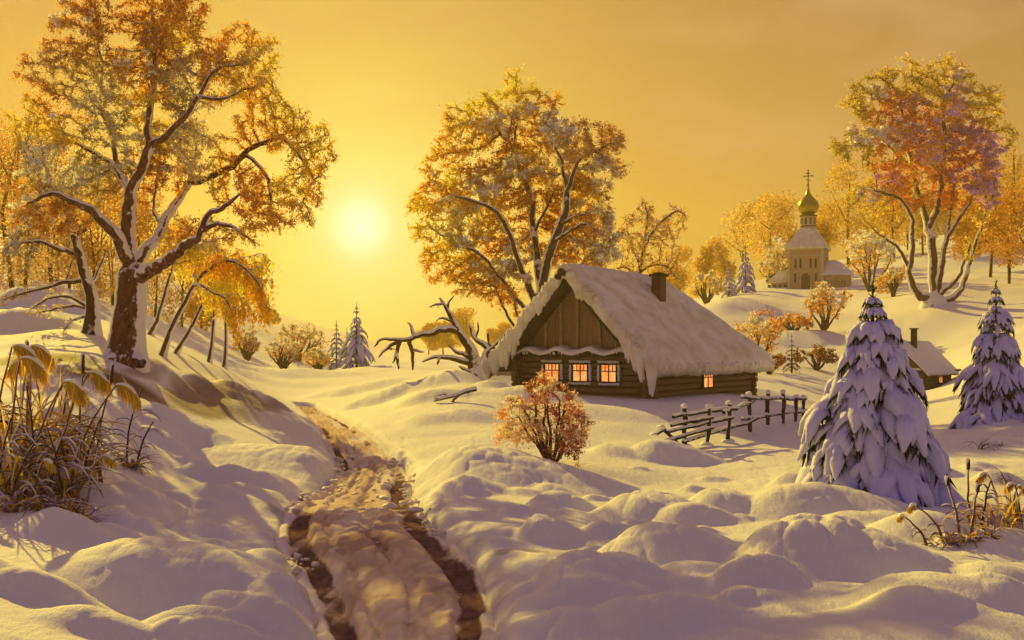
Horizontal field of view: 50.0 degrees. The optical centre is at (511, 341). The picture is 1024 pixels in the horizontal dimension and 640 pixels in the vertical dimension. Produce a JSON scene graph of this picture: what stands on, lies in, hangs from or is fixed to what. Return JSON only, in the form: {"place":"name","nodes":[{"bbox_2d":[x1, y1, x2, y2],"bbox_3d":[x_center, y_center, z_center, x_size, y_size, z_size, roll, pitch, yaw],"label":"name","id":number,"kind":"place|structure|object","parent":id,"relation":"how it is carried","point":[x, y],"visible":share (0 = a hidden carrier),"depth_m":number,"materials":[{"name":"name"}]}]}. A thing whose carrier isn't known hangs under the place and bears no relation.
{"place":"outdoors","nodes":[
{"label":"outdoors","id":0,"kind":"place"},
{"bbox_2d":[276,406,495,639],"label":"road","id":1,"kind":"structure","parent":0,"point":[398,581],"depth_m":15.46,"materials":[{"name":"snow"}]},
{"bbox_2d":[285,455,445,574],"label":"snow clods","id":2,"kind":"object","parent":1,"relation":"on","point":[305,496],"visible":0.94,"depth_m":21.54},
{"bbox_2d":[0,221,1023,639],"bbox_3d":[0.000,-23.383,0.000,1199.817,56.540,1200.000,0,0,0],"label":"ground","id":3,"kind":"structure","parent":0,"point":[628,527],"depth_m":18.86,"materials":[{"name":"snow"}]},
{"bbox_2d":[0,343,40,456],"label":"reed plant","id":4,"kind":"object","parent":3,"relation":"on","point":[20,350],"visible":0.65,"depth_m":17.81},
{"bbox_2d":[0,418,40,477],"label":"reed plant","id":5,"kind":"object","parent":3,"relation":"on","point":[4,451],"visible":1,"depth_m":16.60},
{"bbox_2d":[0,396,42,459],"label":"reed plant","id":6,"kind":"object","parent":3,"relation":"on","point":[11,402],"visible":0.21,"depth_m":18.54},
{"bbox_2d":[0,355,50,489],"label":"reed plant","id":7,"kind":"object","parent":3,"relation":"on","point":[35,369],"visible":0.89,"depth_m":17.63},
{"bbox_2d":[1,436,59,498],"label":"reed plant","id":8,"kind":"object","parent":3,"relation":"on","point":[16,484],"visible":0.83,"depth_m":16.76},
{"bbox_2d":[6,344,57,426],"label":"reed plant","id":9,"kind":"object","parent":3,"relation":"on","point":[43,354],"visible":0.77,"depth_m":19.68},
{"bbox_2d":[0,470,63,503],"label":"grass tuft","id":10,"kind":"object","parent":3,"relation":"on","point":[19,497],"visible":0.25,"depth_m":17.21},
{"bbox_2d":[0,340,67,476],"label":"cattail","id":11,"kind":"object","parent":3,"relation":"on","point":[27,343],"visible":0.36,"depth_m":18.25},
{"bbox_2d":[0,487,70,512],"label":"grass tuft","id":12,"kind":"object","parent":3,"relation":"on","point":[8,504],"visible":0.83,"depth_m":16.29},
{"bbox_2d":[3,358,67,474],"bbox_3d":[-8.230,1.376,19.516,1.635,2.290,0.436,0,0,0],"label":"reed plant","id":13,"kind":"object","parent":3,"relation":"on","point":[13,366],"visible":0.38,"depth_m":19.41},
{"bbox_2d":[19,458,56,503],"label":"reed plant","id":14,"kind":"object","parent":3,"relation":"on","point":[49,464],"visible":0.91,"depth_m":16.58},
{"bbox_2d":[5,385,72,491],"bbox_3d":[-7.584,1.673,17.689,1.315,1.944,0.412,0,0,-10],"label":"reed plant","id":15,"kind":"object","parent":3,"relation":"on","point":[32,430],"visible":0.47,"depth_m":17.55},
{"bbox_2d":[1,379,90,498],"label":"reed plant","id":16,"kind":"object","parent":3,"relation":"on","point":[76,391],"visible":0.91,"depth_m":17.31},
{"bbox_2d":[0,404,93,501],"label":"reed plant","id":17,"kind":"object","parent":3,"relation":"on","point":[6,488],"visible":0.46,"depth_m":17.09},
{"bbox_2d":[11,480,89,517],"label":"grass tuft","id":18,"kind":"object","parent":3,"relation":"on","point":[35,505],"visible":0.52,"depth_m":16.30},
{"bbox_2d":[0,354,109,483],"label":"reed plant","id":19,"kind":"object","parent":3,"relation":"on","point":[17,430],"visible":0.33,"depth_m":18.25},
{"bbox_2d":[0,345,111,478],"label":"reed plant","id":20,"kind":"object","parent":3,"relation":"on","point":[34,418],"visible":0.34,"depth_m":18.46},
{"bbox_2d":[0,155,113,335],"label":"bare tree","id":21,"kind":"object","parent":3,"relation":"on","point":[91,316],"visible":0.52,"depth_m":35.76,"materials":[{"name":"brown plant"}]},
{"bbox_2d":[23,423,92,502],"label":"reed plant","id":22,"kind":"object","parent":3,"relation":"on","point":[54,461],"visible":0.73,"depth_m":17.01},
{"bbox_2d":[0,365,116,475],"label":"reed plant","id":23,"kind":"object","parent":3,"relation":"on","point":[7,410],"visible":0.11,"depth_m":19.17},
{"bbox_2d":[0,363,118,467],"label":"reed plant","id":24,"kind":"object","parent":3,"relation":"on","point":[12,391],"visible":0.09,"depth_m":19.57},
{"bbox_2d":[10,459,109,508],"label":"grass tuft","id":25,"kind":"object","parent":3,"relation":"on","point":[56,491],"visible":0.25,"depth_m":17.53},
{"bbox_2d":[39,384,81,461],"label":"reed plant","id":26,"kind":"object","parent":3,"relation":"on","point":[52,408],"visible":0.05,"depth_m":18.84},
{"bbox_2d":[28,427,95,513],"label":"reed plant","id":27,"kind":"object","parent":3,"relation":"on","point":[65,470],"visible":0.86,"depth_m":16.85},
{"bbox_2d":[5,427,124,503],"bbox_3d":[-7.229,1.988,17.767,1.936,1.382,1.941,0,0,19],"label":"reed plant","id":28,"kind":"object","parent":3,"relation":"on","point":[78,471],"visible":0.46,"depth_m":17.55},
{"bbox_2d":[0,353,133,477],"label":"reed plant","id":29,"kind":"object","parent":3,"relation":"on","point":[30,398],"visible":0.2,"depth_m":18.35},
{"bbox_2d":[0,369,136,467],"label":"reed plant","id":30,"kind":"object","parent":3,"relation":"on","point":[57,443],"visible":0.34,"depth_m":18.36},
{"bbox_2d":[23,370,114,485],"bbox_3d":[-7.305,1.487,17.819,1.618,2.030,0.512,0,0,0],"label":"reed plant","id":31,"kind":"object","parent":3,"relation":"on","point":[100,381],"visible":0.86,"depth_m":17.98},
{"bbox_2d":[39,390,99,467],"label":"reed plant","id":32,"kind":"object","parent":3,"relation":"on","point":[64,412],"visible":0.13,"depth_m":18.77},
{"bbox_2d":[44,486,109,518],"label":"grass tuft","id":33,"kind":"object","parent":3,"relation":"on","point":[61,503],"visible":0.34,"depth_m":16.45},
{"bbox_2d":[9,389,146,474],"bbox_3d":[-7.231,1.544,18.309,1.815,1.655,2.031,0,0,0],"label":"reed plant","id":34,"kind":"object","parent":3,"relation":"on","point":[93,451],"visible":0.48,"depth_m":18.33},
{"bbox_2d":[56,493,109,522],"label":"grass tuft","id":35,"kind":"object","parent":3,"relation":"on","point":[86,508],"visible":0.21,"depth_m":16.49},
{"bbox_2d":[52,353,116,454],"bbox_3d":[-7.269,1.322,18.580,1.394,2.263,0.339,0,0,7],"label":"cattail","id":36,"kind":"object","parent":3,"relation":"on","point":[83,369],"visible":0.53,"depth_m":18.62},
{"bbox_2d":[56,454,116,503],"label":"reed plant","id":37,"kind":"object","parent":3,"relation":"on","point":[110,461],"visible":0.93,"depth_m":17.18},
{"bbox_2d":[34,382,142,503],"bbox_3d":[-6.738,1.712,17.458,1.763,2.115,0.674,0,0,0],"label":"reed plant","id":38,"kind":"object","parent":3,"relation":"on","point":[127,393],"visible":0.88,"depth_m":17.43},
{"bbox_2d":[65,414,118,478],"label":"reed plant","id":39,"kind":"object","parent":3,"relation":"on","point":[95,431],"visible":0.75,"depth_m":18.27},
{"bbox_2d":[51,412,138,482],"bbox_3d":[-7.250,1.816,18.756,1.783,1.411,1.528,0,0,-28],"label":"reed plant","id":40,"kind":"object","parent":3,"relation":"on","point":[99,474],"visible":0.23,"depth_m":18.91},
{"bbox_2d":[73,363,135,475],"bbox_3d":[-7.092,1.493,19.031,1.041,2.248,0.976,0,0,14],"label":"cattail","id":41,"kind":"object","parent":3,"relation":"on","point":[110,379],"visible":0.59,"depth_m":18.93},
{"bbox_2d":[0,111,221,329],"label":"distant woods","id":42,"kind":"object","parent":3,"relation":"on","point":[142,229],"visible":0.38,"depth_m":80.95,"materials":[{"name":"orange plant"}]},
{"bbox_2d":[103,388,163,458],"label":"reed plant","id":43,"kind":"object","parent":3,"relation":"on","point":[151,412],"visible":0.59,"depth_m":21.46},
{"bbox_2d":[109,452,159,474],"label":"grass tuft","id":44,"kind":"object","parent":3,"relation":"on","point":[124,461],"visible":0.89,"depth_m":20.92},
{"bbox_2d":[124,421,162,465],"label":"reed plant","id":45,"kind":"object","parent":3,"relation":"on","point":[142,443],"visible":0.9,"depth_m":21.24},
{"bbox_2d":[1,0,341,372],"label":"old tree","id":46,"kind":"object","parent":3,"relation":"on","point":[126,343],"visible":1,"depth_m":31.70,"materials":[{"name":"orange plant"}]},
{"bbox_2d":[147,210,199,336],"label":"birch tree","id":47,"kind":"object","parent":3,"relation":"on","point":[153,328],"visible":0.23,"depth_m":46.98,"materials":[{"name":"orange plant"}]},
{"bbox_2d":[186,249,225,363],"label":"birch tree","id":48,"kind":"object","parent":3,"relation":"on","point":[209,359],"visible":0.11,"depth_m":43.92,"materials":[{"name":"orange plant"}]},
{"bbox_2d":[172,248,243,354],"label":"birch tree","id":49,"kind":"object","parent":3,"relation":"on","point":[182,342],"visible":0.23,"depth_m":41.01,"materials":[{"name":"orange plant"}]},
{"bbox_2d":[158,236,281,357],"bbox_3d":[-10.410,-1.603,39.274,4.381,4.469,2.650,0,0,0],"label":"birch tree","id":50,"kind":"object","parent":3,"relation":"on","point":[253,272],"visible":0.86,"depth_m":38.87,"materials":[{"name":"orange plant"}]},
{"bbox_2d":[216,272,248,368],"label":"birch tree","id":51,"kind":"object","parent":3,"relation":"on","point":[225,357],"visible":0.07,"depth_m":45.43,"materials":[{"name":"orange plant"}]},
{"bbox_2d":[229,328,261,360],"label":"meadow bush","id":52,"kind":"object","parent":3,"relation":"on","point":[247,352],"visible":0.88,"depth_m":94.16,"materials":[{"name":"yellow plant"}]},
{"bbox_2d":[262,336,300,368],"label":"meadow bush","id":53,"kind":"object","parent":3,"relation":"on","point":[286,347],"visible":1,"depth_m":87.81,"materials":[{"name":"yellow plant"}]},
{"bbox_2d":[268,322,330,361],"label":"meadow bush","id":54,"kind":"object","parent":3,"relation":"on","point":[291,333],"visible":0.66,"depth_m":124.45,"materials":[{"name":"yellow plant"}]},
{"bbox_2d":[300,347,332,369],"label":"meadow bush","id":55,"kind":"object","parent":3,"relation":"on","point":[322,361],"visible":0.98,"depth_m":94.29,"materials":[{"name":"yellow plant"}]},
{"bbox_2d":[325,320,343,369],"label":"spruce","id":56,"kind":"object","parent":3,"relation":"on","point":[335,364],"visible":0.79,"depth_m":97.81,"materials":[{"name":"grey wood"}]},
{"bbox_2d":[338,303,375,368],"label":"spruce","id":57,"kind":"object","parent":3,"relation":"on","point":[357,350],"visible":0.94,"depth_m":87.51,"materials":[{"name":"white wood"}]},
{"bbox_2d":[191,272,684,354],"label":"distant woods","id":58,"kind":"object","parent":3,"relation":"on","point":[463,317],"visible":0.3,"depth_m":327.31,"materials":[{"name":"orange plant"}]},
{"bbox_2d":[374,295,505,378],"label":"dead tree","id":59,"kind":"object","parent":3,"relation":"on","point":[472,360],"visible":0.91,"depth_m":49.68,"materials":[{"name":"brown wood"}]},
{"bbox_2d":[434,386,476,401],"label":"fallen branch","id":60,"kind":"object","parent":3,"relation":"on","point":[456,395],"visible":0.86,"depth_m":38.45,"materials":[{"name":"brown wood"}]},
{"bbox_2d":[401,64,634,327],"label":"autumn tree","id":61,"kind":"object","parent":3,"relation":"on","point":[456,203],"visible":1,"depth_m":57.62,"materials":[{"name":"orange plant"}]},
{"bbox_2d":[491,368,598,466],"bbox_3d":[0.703,1.707,24.735,2.409,2.246,2.717,0,0,0],"label":"red shrub","id":62,"kind":"object","parent":3,"relation":"on","point":[546,386],"visible":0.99,"depth_m":24.73,"materials":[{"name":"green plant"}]},
{"bbox_2d":[481,263,774,398],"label":"log cottage","id":63,"kind":"structure","parent":3,"relation":"on","point":[584,329],"depth_m":45.14,"materials":[{"name":"brown wood"}]},
{"bbox_2d":[541,359,563,383],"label":"window","id":64,"kind":"structure","parent":63,"relation":"in","point":[549,366],"depth_m":45.58,"materials":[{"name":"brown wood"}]},
{"bbox_2d":[569,359,591,384],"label":"window","id":65,"kind":"structure","parent":63,"relation":"in","point":[580,372],"depth_m":44.75,"materials":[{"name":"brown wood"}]},
{"bbox_2d":[597,360,620,385],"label":"window","id":66,"kind":"structure","parent":63,"relation":"in","point":[608,372],"depth_m":43.91,"materials":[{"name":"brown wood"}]},
{"bbox_2d":[701,375,714,388],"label":"window","id":67,"kind":"structure","parent":63,"relation":"in","point":[707,382],"depth_m":46.40,"materials":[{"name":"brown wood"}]},
{"bbox_2d":[610,196,690,284],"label":"bare tree","id":68,"kind":"object","parent":3,"relation":"on","point":[630,245],"visible":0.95,"depth_m":81.41,"materials":[{"name":"orange plant"}]},
{"bbox_2d":[686,269,726,303],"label":"frosted shrub","id":69,"kind":"object","parent":3,"relation":"on","point":[694,290],"visible":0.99,"depth_m":149.85,"materials":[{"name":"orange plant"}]},
{"bbox_2d":[649,389,807,445],"bbox_3d":[7.749,2.415,35.515,1.037,1.648,13.315,0,0,33],"label":"wooden fence","id":70,"kind":"object","parent":3,"relation":"on","point":[708,420],"visible":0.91,"depth_m":32.92,"materials":[{"name":"brown wood"}]},
{"bbox_2d":[721,264,736,297],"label":"spruce","id":71,"kind":"object","parent":3,"relation":"on","point":[730,291],"visible":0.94,"depth_m":161.67,"materials":[{"name":"grey wood"}]},
{"bbox_2d":[734,244,756,293],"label":"spruce","id":72,"kind":"object","parent":3,"relation":"on","point":[743,280],"visible":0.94,"depth_m":164.38,"materials":[{"name":"white wood"}]},
{"bbox_2d":[732,302,786,353],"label":"shrub","id":73,"kind":"object","parent":3,"relation":"on","point":[752,322],"visible":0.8,"depth_m":79.23,"materials":[{"name":"orange plant"}]},
{"bbox_2d":[755,233,788,270],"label":"frosted shrub","id":74,"kind":"object","parent":3,"relation":"on","point":[780,246],"visible":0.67,"depth_m":181.50,"materials":[{"name":"yellow plant"}]},
{"bbox_2d":[757,253,787,283],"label":"frosted shrub","id":75,"kind":"object","parent":3,"relation":"on","point":[771,267],"visible":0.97,"depth_m":174.51,"materials":[{"name":"yellow plant"}]},
{"bbox_2d":[766,353,786,373],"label":"shrub","id":76,"kind":"object","parent":3,"relation":"on","point":[778,359],"visible":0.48,"depth_m":73.61,"materials":[{"name":"orange plant"}]},
{"bbox_2d":[782,336,800,372],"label":"spruce","id":77,"kind":"object","parent":3,"relation":"on","point":[791,364],"visible":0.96,"depth_m":79.96,"materials":[{"name":"plant"}]},
{"bbox_2d":[771,312,814,330],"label":"shrub","id":78,"kind":"object","parent":3,"relation":"on","point":[793,320],"visible":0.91,"depth_m":115.18,"materials":[{"name":"orange plant"}]},
{"bbox_2d":[767,169,853,288],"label":"church","id":79,"kind":"structure","parent":3,"relation":"on","point":[808,249],"depth_m":166.01,"materials":[{"name":"paint"}]},
{"bbox_2d":[793,272,796,282],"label":"window","id":80,"kind":"structure","parent":79,"relation":"in","point":[794,274],"depth_m":166.33,"materials":[{"name":"glass"}]},
{"bbox_2d":[793,258,797,268],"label":"window","id":81,"kind":"structure","parent":79,"relation":"in","point":[795,261],"depth_m":166.29,"materials":[{"name":"glass"}]},
{"bbox_2d":[798,258,802,268],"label":"window","id":82,"kind":"structure","parent":79,"relation":"in","point":[800,261],"depth_m":165.96,"materials":[{"name":"paint"}]},
{"bbox_2d":[800,272,810,288],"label":"doorway","id":83,"kind":"structure","parent":79,"relation":"in","point":[805,278],"depth_m":165.68,"materials":[{"name":"paint"}]},
{"bbox_2d":[809,257,812,267],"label":"window","id":84,"kind":"structure","parent":79,"relation":"in","point":[810,259],"depth_m":165.38,"materials":[{"name":"glass"}]},
{"bbox_2d":[814,257,817,267],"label":"window","id":85,"kind":"structure","parent":79,"relation":"in","point":[815,259],"depth_m":165.08,"materials":[{"name":"paint"}]},
{"bbox_2d":[814,272,817,282],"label":"window","id":86,"kind":"structure","parent":79,"relation":"in","point":[815,273],"depth_m":165.08,"materials":[{"name":"glass"}]},
{"bbox_2d":[792,343,838,370],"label":"shrub","id":87,"kind":"object","parent":3,"relation":"on","point":[819,352],"visible":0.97,"depth_m":83.60,"materials":[{"name":"orange plant"}]},
{"bbox_2d":[800,280,853,329],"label":"shrub","id":88,"kind":"object","parent":3,"relation":"on","point":[813,300],"visible":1,"depth_m":112.08,"materials":[{"name":"orange plant"}]},
{"bbox_2d":[648,136,1023,290],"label":"distant woods","id":89,"kind":"object","parent":3,"relation":"on","point":[757,223],"visible":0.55,"depth_m":229.55,"materials":[{"name":"orange plant"}]},
{"bbox_2d":[837,229,897,291],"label":"frosted shrub","id":90,"kind":"object","parent":3,"relation":"on","point":[867,242],"visible":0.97,"depth_m":149.60,"materials":[{"name":"beige plant"}]},
{"bbox_2d":[795,284,964,507],"bbox_3d":[6.943,1.555,21.007,3.677,5.379,3.706,0,0,0],"label":"spruce","id":91,"kind":"object","parent":3,"relation":"on","point":[872,433],"visible":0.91,"depth_m":20.25,"materials":[{"name":"white wood"}]},
{"bbox_2d":[874,264,905,296],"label":"frosted shrub","id":92,"kind":"object","parent":3,"relation":"on","point":[888,277],"visible":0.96,"depth_m":134.86,"materials":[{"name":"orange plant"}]},
{"bbox_2d":[896,513,933,545],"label":"reed plant","id":93,"kind":"object","parent":3,"relation":"on","point":[901,516],"visible":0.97,"depth_m":15.63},
{"bbox_2d":[828,52,1022,308],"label":"autumn tree","id":94,"kind":"object","parent":3,"relation":"on","point":[941,137],"visible":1,"depth_m":116.60,"materials":[{"name":"orange plant"}]},
{"bbox_2d":[907,503,949,541],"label":"reed plant","id":95,"kind":"object","parent":3,"relation":"on","point":[911,507],"visible":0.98,"depth_m":15.53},
{"bbox_2d":[902,328,960,390],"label":"hut","id":96,"kind":"object","parent":3,"relation":"on","point":[931,365],"visible":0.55,"depth_m":79.49,"materials":[{"name":"brown wood"}]},
{"bbox_2d":[938,376,942,383],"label":"window","id":97,"kind":"structure","parent":96,"relation":"in","point":[940,379],"depth_m":79.79,"materials":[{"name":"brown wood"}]},
{"bbox_2d":[927,529,972,549],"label":"grass tuft","id":98,"kind":"object","parent":3,"relation":"on","point":[945,538],"visible":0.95,"depth_m":15.36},
{"bbox_2d":[939,476,973,532],"bbox_3d":[6.390,2.404,15.741,0.520,0.939,0.214,0,0,18],"label":"cattail","id":99,"kind":"object","parent":3,"relation":"on","point":[947,481],"visible":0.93,"depth_m":15.75},
{"bbox_2d":[950,458,985,523],"bbox_3d":[6.880,2.315,16.547,0.564,1.110,0.226,0,0,0],"label":"cattail","id":100,"kind":"object","parent":3,"relation":"on","point":[967,460],"visible":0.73,"depth_m":16.54},
{"bbox_2d":[948,524,992,546],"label":"grass tuft","id":101,"kind":"object","parent":3,"relation":"on","point":[971,537],"visible":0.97,"depth_m":15.37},
{"bbox_2d":[964,483,987,533],"bbox_3d":[6.659,2.480,15.777,0.421,0.885,0.174,0,0,-18],"label":"cattail","id":102,"kind":"object","parent":3,"relation":"on","point":[977,487],"visible":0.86,"depth_m":15.79},
{"bbox_2d":[963,437,996,449],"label":"grass tuft","id":103,"kind":"object","parent":3,"relation":"on","point":[987,444],"visible":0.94,"depth_m":29.48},
{"bbox_2d":[970,479,998,528],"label":"reed plant","id":104,"kind":"object","parent":3,"relation":"on","point":[986,497],"visible":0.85,"depth_m":16.09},
{"bbox_2d":[948,279,1023,428],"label":"spruce","id":105,"kind":"object","parent":3,"relation":"on","point":[992,375],"visible":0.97,"depth_m":36.88,"materials":[{"name":"white wood"}]},
{"bbox_2d":[949,182,1023,283],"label":"distant woods","id":106,"kind":"object","parent":3,"relation":"on","point":[1003,239],"visible":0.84,"depth_m":140.53,"materials":[{"name":"orange plant"}]},
{"bbox_2d":[951,487,1023,529],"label":"dry grass","id":107,"kind":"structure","parent":3,"relation":"on","point":[995,519],"depth_m":16.20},
{"bbox_2d":[969,524,1008,539],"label":"grass tuft","id":108,"kind":"object","parent":3,"relation":"on","point":[992,534],"visible":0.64,"depth_m":15.55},
{"bbox_2d":[974,472,1009,518],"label":"reed plant","id":109,"kind":"object","parent":3,"relation":"on","point":[981,477],"visible":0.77,"depth_m":16.71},
{"bbox_2d":[978,479,1023,528],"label":"reed plant","id":110,"kind":"object","parent":3,"relation":"on","point":[1013,508],"visible":0.7,"depth_m":16.76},
{"bbox_2d":[986,511,1023,527],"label":"grass tuft","id":111,"kind":"object","parent":3,"relation":"on","point":[1007,524],"visible":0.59,"depth_m":16.43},
{"bbox_2d":[991,465,1023,484],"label":"grass tuft","id":112,"kind":"object","parent":3,"relation":"on","point":[1005,479],"visible":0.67,"depth_m":23.03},
{"bbox_2d":[1001,484,1023,520],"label":"reed plant","id":113,"kind":"object","parent":3,"relation":"on","point":[1020,487],"visible":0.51,"depth_m":17.07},
{"bbox_2d":[1004,482,1021,514],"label":"reed plant","id":114,"kind":"object","parent":3,"relation":"on","point":[1010,486],"visible":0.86,"depth_m":16.95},
{"bbox_2d":[0,0,1023,348],"label":"sky","id":115,"kind":"structure","parent":0,"point":[719,105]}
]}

